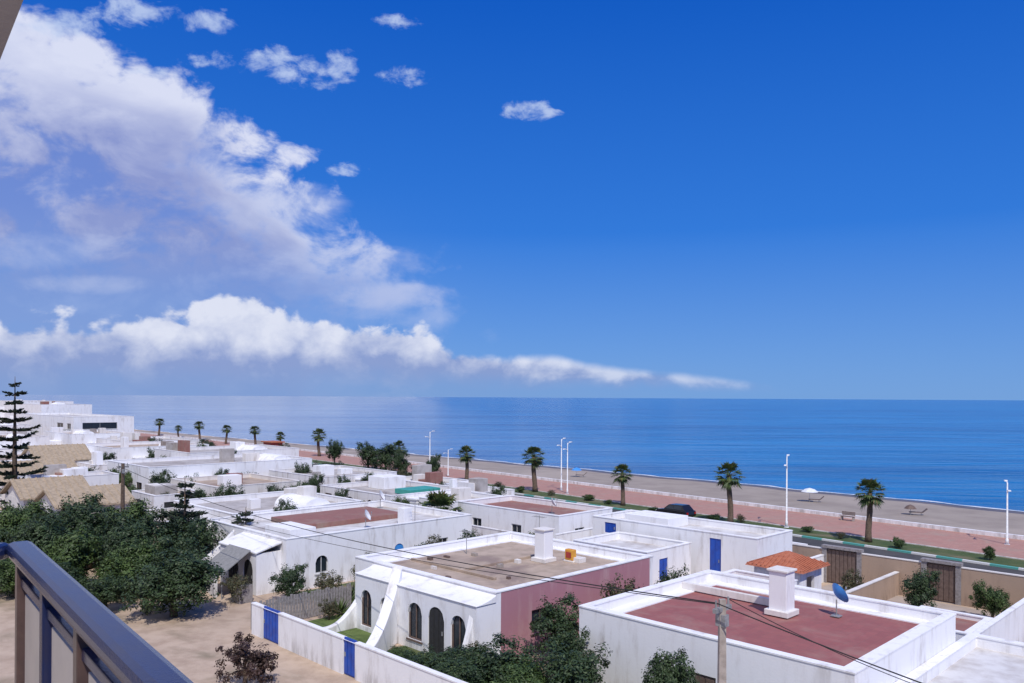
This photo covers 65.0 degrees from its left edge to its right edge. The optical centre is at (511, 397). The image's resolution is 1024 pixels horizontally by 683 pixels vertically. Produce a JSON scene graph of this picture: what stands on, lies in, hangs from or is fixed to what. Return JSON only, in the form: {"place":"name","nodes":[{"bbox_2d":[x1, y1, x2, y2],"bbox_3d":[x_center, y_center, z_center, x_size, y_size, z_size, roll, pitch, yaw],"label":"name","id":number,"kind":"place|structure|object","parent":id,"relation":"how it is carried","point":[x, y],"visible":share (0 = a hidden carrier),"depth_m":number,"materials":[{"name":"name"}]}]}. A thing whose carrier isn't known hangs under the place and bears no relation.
{"place":"outdoors","nodes":[
{"label":"outdoors","id":0,"kind":"place"},
{"bbox_2d":[0,0,22,58],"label":"apartment building","id":1,"kind":"structure","parent":0,"point":[9,10],"depth_m":2.56,"materials":[{"name":"concrete"}]},
{"bbox_2d":[0,541,192,682],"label":"balcony railing","id":2,"kind":"object","parent":1,"relation":"on","point":[69,628],"visible":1,"depth_m":2.05,"materials":[{"name":"metal"}]},
{"bbox_2d":[0,431,49,451],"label":"house","id":3,"kind":"structure","parent":0,"point":[38,440],"depth_m":157.79,"materials":[{"name":"white paint"}]},
{"bbox_2d":[0,458,77,506],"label":"house","id":4,"kind":"structure","parent":0,"point":[69,462],"depth_m":96.89,"materials":[{"name":"beige paint"}]},
{"bbox_2d":[17,464,118,485],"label":"house","id":5,"kind":"structure","parent":0,"point":[93,478],"depth_m":92.41,"materials":[{"name":"white paint"}]},
{"bbox_2d":[43,427,119,444],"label":"house","id":6,"kind":"structure","parent":0,"point":[59,435],"depth_m":173.37,"materials":[{"name":"white paint"}]},
{"bbox_2d":[32,483,136,514],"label":"house","id":7,"kind":"structure","parent":0,"point":[111,495],"depth_m":77.93,"materials":[{"name":"beige paint"}]},
{"bbox_2d":[96,432,200,442],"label":"house","id":8,"kind":"structure","parent":0,"point":[135,437],"depth_m":163.11,"materials":[{"name":"white paint"}]},
{"bbox_2d":[308,613,371,643],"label":"garden lawn","id":9,"kind":"structure","parent":0,"point":[358,635],"depth_m":44.47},
{"bbox_2d":[317,598,342,619],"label":"garden tree","id":10,"kind":"object","parent":9,"relation":"on","point":[329,609],"visible":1,"depth_m":46.52,"materials":[{"name":"green plant"}]},
{"bbox_2d":[419,487,502,511],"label":"house","id":11,"kind":"structure","parent":0,"point":[465,493],"depth_m":81.45,"materials":[{"name":"white paint"}]},
{"bbox_2d":[389,646,550,682],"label":"garden ground","id":12,"kind":"structure","parent":0,"point":[413,650],"depth_m":41.03,"materials":[{"name":"green plant"}]},
{"bbox_2d":[400,643,438,669],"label":"garden tree","id":13,"kind":"object","parent":12,"relation":"on","point":[424,660],"visible":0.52,"depth_m":36.21,"materials":[{"name":"green plant"}]},
{"bbox_2d":[429,656,498,682],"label":"garden tree","id":14,"kind":"object","parent":12,"relation":"on","point":[459,670],"visible":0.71,"depth_m":33.45,"materials":[{"name":"green plant"}]},
{"bbox_2d":[429,643,499,679],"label":"garden tree","id":15,"kind":"object","parent":12,"relation":"on","point":[454,653],"visible":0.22,"depth_m":35.31,"materials":[{"name":"green plant"}]},
{"bbox_2d":[472,632,552,682],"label":"garden tree","id":16,"kind":"object","parent":12,"relation":"on","point":[493,662],"visible":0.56,"depth_m":33.82,"materials":[{"name":"green plant"}]},
{"bbox_2d":[483,654,549,682],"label":"garden tree","id":17,"kind":"object","parent":12,"relation":"on","point":[523,671],"visible":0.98,"depth_m":32.25,"materials":[{"name":"green plant"}]},
{"bbox_2d":[546,626,595,662],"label":"garden tree","id":18,"kind":"object","parent":12,"relation":"on","point":[573,643],"visible":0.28,"depth_m":35.36,"materials":[{"name":"green plant"}]},
{"bbox_2d":[535,639,612,682],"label":"garden tree","id":19,"kind":"object","parent":12,"relation":"on","point":[571,669],"visible":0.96,"depth_m":32.57,"materials":[{"name":"green plant"}]},
{"bbox_2d":[641,646,700,682],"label":"garden tree","id":20,"kind":"object","parent":12,"relation":"on","point":[664,670],"visible":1,"depth_m":30.45,"materials":[{"name":"green plant"}]},
{"bbox_2d":[713,596,731,682],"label":"utility pole","id":21,"kind":"object","parent":12,"relation":"on","point":[721,619],"visible":0.99,"depth_m":24.08,"materials":[{"name":"concrete"}]},
{"bbox_2d":[208,513,717,604],"bbox_3d":[-8.404,7.603,42.974,0.026,2.728,47.670,0,0,-39],"label":"power line","id":22,"kind":"object","parent":21,"relation":"attached to","point":[499,573],"visible":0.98,"depth_m":32.49,"materials":[{"name":"rubber"}]},
{"bbox_2d":[717,603,921,682],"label":"power line","id":23,"kind":"object","parent":21,"relation":"attached to","point":[822,645],"visible":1,"depth_m":21.52,"materials":[{"name":"rubber"}]},
{"bbox_2d":[0,429,1000,682],"bbox_3d":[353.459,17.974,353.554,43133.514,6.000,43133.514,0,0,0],"label":"ground","id":24,"kind":"structure","parent":0,"point":[188,643],"depth_m":42.98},
{"bbox_2d":[0,557,14,597],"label":"garden tree","id":25,"kind":"object","parent":24,"relation":"on","point":[7,574],"visible":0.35,"depth_m":50.40,"materials":[{"name":"green plant"}]},
{"bbox_2d":[0,501,41,543],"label":"garden tree","id":26,"kind":"object","parent":24,"relation":"on","point":[8,515],"visible":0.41,"depth_m":60.32,"materials":[{"name":"green plant"}]},
{"bbox_2d":[0,382,48,503],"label":"norfolk pine","id":27,"kind":"object","parent":24,"relation":"on","point":[14,456],"visible":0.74,"depth_m":84.81,"materials":[{"name":"green plant"}]},
{"bbox_2d":[9,499,52,522],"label":"garden tree","id":28,"kind":"object","parent":24,"relation":"on","point":[36,507],"visible":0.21,"depth_m":67.75,"materials":[{"name":"green plant"}]},
{"bbox_2d":[5,511,76,554],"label":"garden tree","id":29,"kind":"object","parent":24,"relation":"on","point":[37,534],"visible":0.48,"depth_m":55.42,"materials":[{"name":"green plant"}]},
{"bbox_2d":[0,475,89,508],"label":"house","id":30,"kind":"structure","parent":24,"relation":"on","point":[21,491],"depth_m":82.23,"materials":[{"name":"beige paint"}]},
{"bbox_2d":[5,401,91,418],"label":"house","id":31,"kind":"structure","parent":24,"relation":"on","point":[48,407],"depth_m":245.58,"materials":[{"name":"white paint"}]},
{"bbox_2d":[21,443,90,462],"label":"house","id":32,"kind":"structure","parent":24,"relation":"on","point":[77,452],"depth_m":117.66,"materials":[{"name":"beige paint"}]},
{"bbox_2d":[40,492,105,524],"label":"garden tree","id":33,"kind":"object","parent":24,"relation":"on","point":[91,500],"visible":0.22,"depth_m":65.11,"materials":[{"name":"green plant"}]},
{"bbox_2d":[55,561,92,588],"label":"garden tree","id":34,"kind":"object","parent":24,"relation":"on","point":[76,576],"visible":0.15,"depth_m":49.89,"materials":[{"name":"green plant"}]},
{"bbox_2d":[42,525,107,581],"bbox_3d":[-29.078,10.840,52.925,4.841,5.031,5.264,0,0,11],"label":"garden tree","id":35,"kind":"object","parent":24,"relation":"on","point":[79,549],"visible":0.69,"depth_m":52.24,"materials":[{"name":"green plant"}]},
{"bbox_2d":[16,413,133,434],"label":"house","id":36,"kind":"structure","parent":24,"relation":"on","point":[70,421],"depth_m":201.33,"materials":[{"name":"white paint"}]},
{"bbox_2d":[56,501,118,568],"bbox_3d":[-31.589,10.335,59.940,4.806,5.295,5.274,0,0,30],"label":"garden tree","id":37,"kind":"object","parent":24,"relation":"on","point":[93,522],"visible":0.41,"depth_m":59.10,"materials":[{"name":"green plant"}]},
{"bbox_2d":[76,451,121,470],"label":"house","id":38,"kind":"structure","parent":24,"relation":"on","point":[97,460],"depth_m":115.68,"materials":[{"name":"white paint"}]},
{"bbox_2d":[83,574,130,607],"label":"garden tree","id":39,"kind":"object","parent":24,"relation":"on","point":[111,589],"visible":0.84,"depth_m":47.67,"materials":[{"name":"green plant"}]},
{"bbox_2d":[117,463,128,510],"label":"utility pole","id":40,"kind":"object","parent":24,"relation":"on","point":[122,506],"visible":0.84,"depth_m":65.65,"materials":[{"name":"brown wood"}]},
{"bbox_2d":[120,466,714,602],"bbox_3d":[-12.994,6.355,44.742,0.037,1.295,56.456,0,0,-43],"label":"power line","id":41,"kind":"object","parent":40,"relation":"attached to","point":[462,562],"visible":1,"depth_m":31.64,"materials":[{"name":"rubber"}]},
{"bbox_2d":[96,523,153,582],"bbox_3d":[-26.110,10.749,54.496,4.449,4.481,4.031,0,0,4],"label":"garden tree","id":42,"kind":"object","parent":24,"relation":"on","point":[115,538],"visible":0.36,"depth_m":53.91,"materials":[{"name":"green plant"}]},
{"bbox_2d":[91,536,162,602],"bbox_3d":[-24.623,11.131,51.439,4.518,4.360,4.913,0,0,-34],"label":"garden tree","id":43,"kind":"object","parent":24,"relation":"on","point":[124,564],"visible":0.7,"depth_m":50.78,"materials":[{"name":"green plant"}]},
{"bbox_2d":[104,497,158,528],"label":"garden tree","id":44,"kind":"object","parent":24,"relation":"on","point":[139,508],"visible":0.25,"depth_m":62.61,"materials":[{"name":"green plant"}]},
{"bbox_2d":[93,508,173,571],"bbox_3d":[-26.882,10.291,57.017,5.549,5.156,4.579,0,0,15],"label":"garden tree","id":45,"kind":"object","parent":24,"relation":"on","point":[117,519],"visible":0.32,"depth_m":56.51,"materials":[{"name":"green plant"}]},
{"bbox_2d":[85,437,208,459],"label":"house","id":46,"kind":"structure","parent":24,"relation":"on","point":[124,448],"depth_m":134.31,"materials":[{"name":"white paint"}]},
{"bbox_2d":[131,483,194,509],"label":"house","id":47,"kind":"structure","parent":24,"relation":"on","point":[151,492],"depth_m":82.79,"materials":[{"name":"white paint"}]},
{"bbox_2d":[117,545,226,616],"bbox_3d":[-19.675,10.928,47.227,5.733,4.175,5.364,0,0,-4],"label":"garden tree","id":48,"kind":"object","parent":24,"relation":"on","point":[175,578],"visible":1,"depth_m":46.16,"materials":[{"name":"green plant"}]},
{"bbox_2d":[143,529,204,574],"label":"garden tree","id":49,"kind":"object","parent":24,"relation":"on","point":[177,545],"visible":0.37,"depth_m":53.16,"materials":[{"name":"green plant"}]},
{"bbox_2d":[152,482,207,543],"bbox_3d":[-24.655,9.414,60.890,3.863,6.903,5.051,0,0,10],"label":"norfolk pine","id":50,"kind":"object","parent":24,"relation":"on","point":[184,505],"visible":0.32,"depth_m":60.26,"materials":[{"name":"green plant"}]},
{"bbox_2d":[166,514,227,557],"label":"garden tree","id":51,"kind":"object","parent":24,"relation":"on","point":[203,535],"visible":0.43,"depth_m":57.42,"materials":[{"name":"green plant"}]},
{"bbox_2d":[107,448,311,489],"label":"house","id":52,"kind":"structure","parent":24,"relation":"on","point":[227,459],"depth_m":105.59,"materials":[{"name":"white paint"}]},
{"bbox_2d":[155,440,298,457],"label":"house","id":53,"kind":"structure","parent":24,"relation":"on","point":[181,448],"depth_m":126.71,"materials":[{"name":"white paint"}]},
{"bbox_2d":[217,573,252,603],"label":"garden tree","id":54,"kind":"object","parent":24,"relation":"on","point":[236,582],"visible":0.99,"depth_m":50.05,"materials":[{"name":"green plant"}]},
{"bbox_2d":[170,473,301,496],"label":"house","id":55,"kind":"structure","parent":24,"relation":"on","point":[251,483],"depth_m":91.18,"materials":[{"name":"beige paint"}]},
{"bbox_2d":[214,632,278,682],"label":"garden tree","id":56,"kind":"object","parent":24,"relation":"on","point":[253,659],"visible":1,"depth_m":35.59,"materials":[{"name":"brown plant"}]},
{"bbox_2d":[164,485,362,527],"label":"house","id":57,"kind":"structure","parent":24,"relation":"on","point":[307,496],"depth_m":75.48,"materials":[{"name":"white paint"}]},
{"bbox_2d":[268,562,310,596],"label":"garden tree","id":58,"kind":"object","parent":24,"relation":"on","point":[288,578],"visible":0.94,"depth_m":50.28,"materials":[{"name":"green plant"}]},
{"bbox_2d":[251,583,350,629],"bbox_3d":[-12.156,12.133,46.878,0.190,1.599,6.500,0,0,45],"label":"timber fence","id":59,"kind":"object","parent":24,"relation":"on","point":[291,604],"visible":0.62,"depth_m":46.99,"materials":[{"name":"wood"}]},
{"bbox_2d":[314,569,345,597],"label":"garden tree","id":60,"kind":"object","parent":24,"relation":"on","point":[329,581],"visible":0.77,"depth_m":49.43,"materials":[{"name":"green plant"}]},
{"bbox_2d":[269,464,396,487],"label":"house","id":61,"kind":"structure","parent":24,"relation":"on","point":[332,472],"depth_m":103.01,"materials":[{"name":"white paint"}]},
{"bbox_2d":[325,439,343,461],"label":"garden tree","id":62,"kind":"object","parent":24,"relation":"on","point":[335,450],"visible":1,"depth_m":150.12,"materials":[{"name":"green plant"}]},
{"bbox_2d":[199,500,471,603],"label":"house","id":63,"kind":"structure","parent":24,"relation":"on","point":[257,555],"depth_m":57.04,"materials":[{"name":"white paint"}]},
{"bbox_2d":[251,602,466,682],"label":"garden wall","id":64,"kind":"structure","parent":24,"relation":"on","point":[361,662],"depth_m":37.85,"materials":[{"name":"white paint"}]},
{"bbox_2d":[355,441,377,467],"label":"garden tree","id":65,"kind":"object","parent":24,"relation":"on","point":[366,451],"visible":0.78,"depth_m":141.75,"materials":[{"name":"green plant"}]},
{"bbox_2d":[370,443,400,469],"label":"garden tree","id":66,"kind":"object","parent":24,"relation":"on","point":[384,454],"visible":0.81,"depth_m":135.06,"materials":[{"name":"green plant"}]},
{"bbox_2d":[320,474,456,505],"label":"house","id":67,"kind":"structure","parent":24,"relation":"on","point":[391,486],"depth_m":87.81,"materials":[{"name":"white paint"}]},
{"bbox_2d":[386,449,411,474],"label":"garden tree","id":68,"kind":"object","parent":24,"relation":"on","point":[401,461],"visible":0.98,"depth_m":129.94,"materials":[{"name":"green plant"}]},
{"bbox_2d":[406,464,468,486],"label":"house","id":69,"kind":"structure","parent":24,"relation":"on","point":[423,473],"depth_m":99.11,"materials":[{"name":"white paint"}]},
{"bbox_2d":[417,489,462,511],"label":"tree","id":70,"kind":"object","parent":24,"relation":"on","point":[444,499],"visible":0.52,"depth_m":73.42,"materials":[{"name":"green plant"}]},
{"bbox_2d":[458,477,514,495],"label":"house","id":71,"kind":"structure","parent":24,"relation":"on","point":[478,484],"depth_m":90.44,"materials":[{"name":"white paint"}]},
{"bbox_2d":[323,527,653,656],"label":"house","id":72,"kind":"structure","parent":24,"relation":"on","point":[416,604],"depth_m":43.51,"materials":[{"name":"white paint"}]},
{"bbox_2d":[362,590,370,626],"bbox_3d":[-7.966,11.661,44.430,1.000,1.990,0.090,0,0,45],"label":"window","id":73,"kind":"structure","parent":72,"relation":"in","point":[366,599],"depth_m":44.56,"materials":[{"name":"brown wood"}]},
{"bbox_2d":[406,603,422,643],"bbox_3d":[-4.958,11.567,41.316,1.310,1.970,0.230,0,0,45],"label":"window","id":74,"kind":"structure","parent":72,"relation":"in","point":[415,617],"depth_m":41.47,"materials":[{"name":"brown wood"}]},
{"bbox_2d":[429,607,443,656],"bbox_3d":[-3.757,11.719,40.114,1.230,2.460,0.110,0,0,45],"label":"door","id":75,"kind":"structure","parent":72,"relation":"in","point":[436,621],"depth_m":40.10,"materials":[{"name":"wood"}]},
{"bbox_2d":[452,616,465,650],"bbox_3d":[-2.572,11.631,38.930,1.260,2.070,0.230,0,0,45],"label":"window","id":76,"kind":"structure","parent":72,"relation":"in","point":[458,626],"depth_m":39.10,"materials":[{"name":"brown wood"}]},
{"bbox_2d":[529,592,580,654],"bbox_3d":[2.446,11.325,39.089,3.401,3.403,2.807,0,0,13],"label":"garden tree","id":77,"kind":"object","parent":24,"relation":"on","point":[557,615],"visible":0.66,"depth_m":38.76,"materials":[{"name":"green plant"}]},
{"bbox_2d":[554,527,592,541],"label":"garden wall","id":78,"kind":"structure","parent":24,"relation":"on","point":[575,534],"depth_m":64.47,"materials":[{"name":"white paint"}]},
{"bbox_2d":[134,431,1023,539],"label":"promenade wall","id":79,"kind":"structure","parent":24,"relation":"on","point":[962,530],"depth_m":96.67,"materials":[{"name":"white paint"}]},
{"bbox_2d":[140,433,1023,558],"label":"promenade","id":80,"kind":"structure","parent":24,"relation":"on","point":[946,539],"depth_m":88.47,"materials":[{"name":"tile"}]},
{"bbox_2d":[600,573,643,598],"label":"garden tree","id":81,"kind":"object","parent":24,"relation":"on","point":[627,587],"visible":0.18,"depth_m":42.73,"materials":[{"name":"green plant"}]},
{"bbox_2d":[312,459,1023,559],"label":"promenade kerb","id":82,"kind":"structure","parent":24,"relation":"on","point":[772,524],"depth_m":78.44,"materials":[{"name":"beige paint"}]},
{"bbox_2d":[312,460,1023,567],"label":"green strip","id":83,"kind":"object","parent":24,"relation":"on","point":[938,551],"visible":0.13,"depth_m":74.41,"materials":[{"name":"green plant"}]},
{"bbox_2d":[456,445,475,479],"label":"palm tree","id":84,"kind":"object","parent":83,"relation":"on","point":[466,449],"visible":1,"depth_m":122.53,"materials":[{"name":"green plant"}]},
{"bbox_2d":[520,446,547,491],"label":"palm tree","id":85,"kind":"object","parent":83,"relation":"on","point":[535,461],"visible":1,"depth_m":109.64,"materials":[{"name":"green plant"}]},
{"bbox_2d":[611,463,634,504],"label":"palm tree","id":86,"kind":"object","parent":83,"relation":"on","point":[621,469],"visible":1,"depth_m":96.25,"materials":[{"name":"green plant"}]},
{"bbox_2d":[714,461,745,521],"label":"palm tree","id":87,"kind":"object","parent":83,"relation":"on","point":[728,482],"visible":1,"depth_m":82.46,"materials":[{"name":"green plant"}]},
{"bbox_2d":[854,478,885,541],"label":"palm tree","id":88,"kind":"object","parent":83,"relation":"on","point":[869,499],"visible":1,"depth_m":72.46,"materials":[{"name":"green plant"}]},
{"bbox_2d":[578,565,956,682],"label":"house","id":89,"kind":"structure","parent":24,"relation":"on","point":[632,630],"depth_m":34.71,"materials":[{"name":"white paint"}]},
{"bbox_2d":[830,583,848,617],"bbox_3d":[14.975,9.235,36.661,0.697,1.497,0.890,0,0,-45],"label":"satellite dish","id":90,"kind":"object","parent":89,"relation":"on","point":[839,592],"visible":1,"depth_m":36.49,"materials":[{"name":"blue metal"}]},
{"bbox_2d":[0,395,1023,511],"bbox_3d":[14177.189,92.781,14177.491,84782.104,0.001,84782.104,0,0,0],"label":"sea","id":91,"kind":"structure","parent":0,"point":[969,453],"depth_m":320.13,"materials":[{"name":"liquid"}]},
{"bbox_2d":[135,429,1023,511],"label":"surf","id":92,"kind":"structure","parent":91,"relation":"on","point":[670,477],"depth_m":134.12,"materials":[{"name":"liquid"}]},
{"bbox_2d":[0,0,1023,399],"label":"sky","id":93,"kind":"structure","parent":0,"point":[711,199],"materials":[{"name":"blue"}]},
{"bbox_2d":[457,495,612,537],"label":"house","id":94,"kind":"structure","parent":0,"point":[514,513],"depth_m":70.69,"materials":[{"name":"white paint"}]},
{"bbox_2d":[136,431,1023,534],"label":"beach","id":95,"kind":"structure","parent":0,"point":[991,521],"depth_m":109.13,"materials":[{"name":"sand"}]},
{"bbox_2d":[151,431,1023,513],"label":"wet beach","id":96,"kind":"structure","parent":0,"point":[966,507],"depth_m":122.86,"materials":[{"name":"sand"}]},
{"bbox_2d":[573,531,691,584],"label":"house","id":97,"kind":"structure","parent":0,"point":[668,554],"depth_m":55.72,"materials":[{"name":"white paint"}]},
{"bbox_2d":[312,464,1023,574],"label":"road","id":98,"kind":"structure","parent":0,"point":[819,543],"depth_m":67.64,"materials":[{"name":"asphalt"}]},
{"bbox_2d":[312,463,1023,570],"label":"seaside road kerb","id":99,"kind":"structure","parent":98,"relation":"on","point":[930,555],"depth_m":69.53,"materials":[{"name":"concrete"}]},
{"bbox_2d":[656,503,695,516],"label":"parked car","id":100,"kind":"object","parent":98,"relation":"on","point":[682,509],"visible":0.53,"depth_m":86.05,"materials":[{"name":"black paint"}]},
{"bbox_2d":[592,509,792,573],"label":"house","id":101,"kind":"structure","parent":0,"point":[720,546],"depth_m":56.81,"materials":[{"name":"white paint"}]},
{"bbox_2d":[792,543,1023,610],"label":"garden wall","id":102,"kind":"structure","parent":0,"point":[956,582],"depth_m":52.46,"materials":[{"name":"beige paint"}]},
{"bbox_2d":[821,584,995,616],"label":"courtyard ground","id":103,"kind":"structure","parent":0,"point":[898,599],"depth_m":50.36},
{"bbox_2d":[745,551,829,588],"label":"pavilion","id":104,"kind":"structure","parent":103,"relation":"on","point":[808,572],"depth_m":49.83,"materials":[{"name":"tile"}]},
{"bbox_2d":[840,568,865,590],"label":"garden tree","id":105,"kind":"object","parent":103,"relation":"on","point":[850,583],"visible":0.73,"depth_m":51.52,"materials":[{"name":"green plant"}]},
{"bbox_2d":[846,571,898,600],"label":"garden wall","id":106,"kind":"structure","parent":103,"relation":"on","point":[885,587],"depth_m":51.19,"materials":[{"name":"beige paint"}]},
{"bbox_2d":[900,566,941,607],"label":"garden tree","id":107,"kind":"object","parent":103,"relation":"on","point":[918,596],"visible":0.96,"depth_m":47.48,"materials":[{"name":"green plant"}]},
{"bbox_2d":[919,605,992,641],"bbox_3d":[21.358,12.040,39.739,3.960,2.160,3.360,0,0,-45],"label":"store room","id":108,"kind":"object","parent":103,"relation":"on","point":[966,623],"visible":0.18,"depth_m":39.84,"materials":[{"name":"white paint"}]},
{"bbox_2d":[968,579,1012,617],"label":"garden tree","id":109,"kind":"object","parent":103,"relation":"on","point":[995,602],"visible":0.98,"depth_m":46.74,"materials":[{"name":"green plant"}]},
{"bbox_2d":[972,598,1023,641],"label":"garden wall","id":110,"kind":"structure","parent":103,"relation":"on","point":[1008,623],"depth_m":40.66,"materials":[{"name":"white paint"}]},
{"bbox_2d":[895,632,1023,682],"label":"house","id":111,"kind":"structure","parent":0,"point":[970,657],"depth_m":33.73,"materials":[{"name":"white paint"}]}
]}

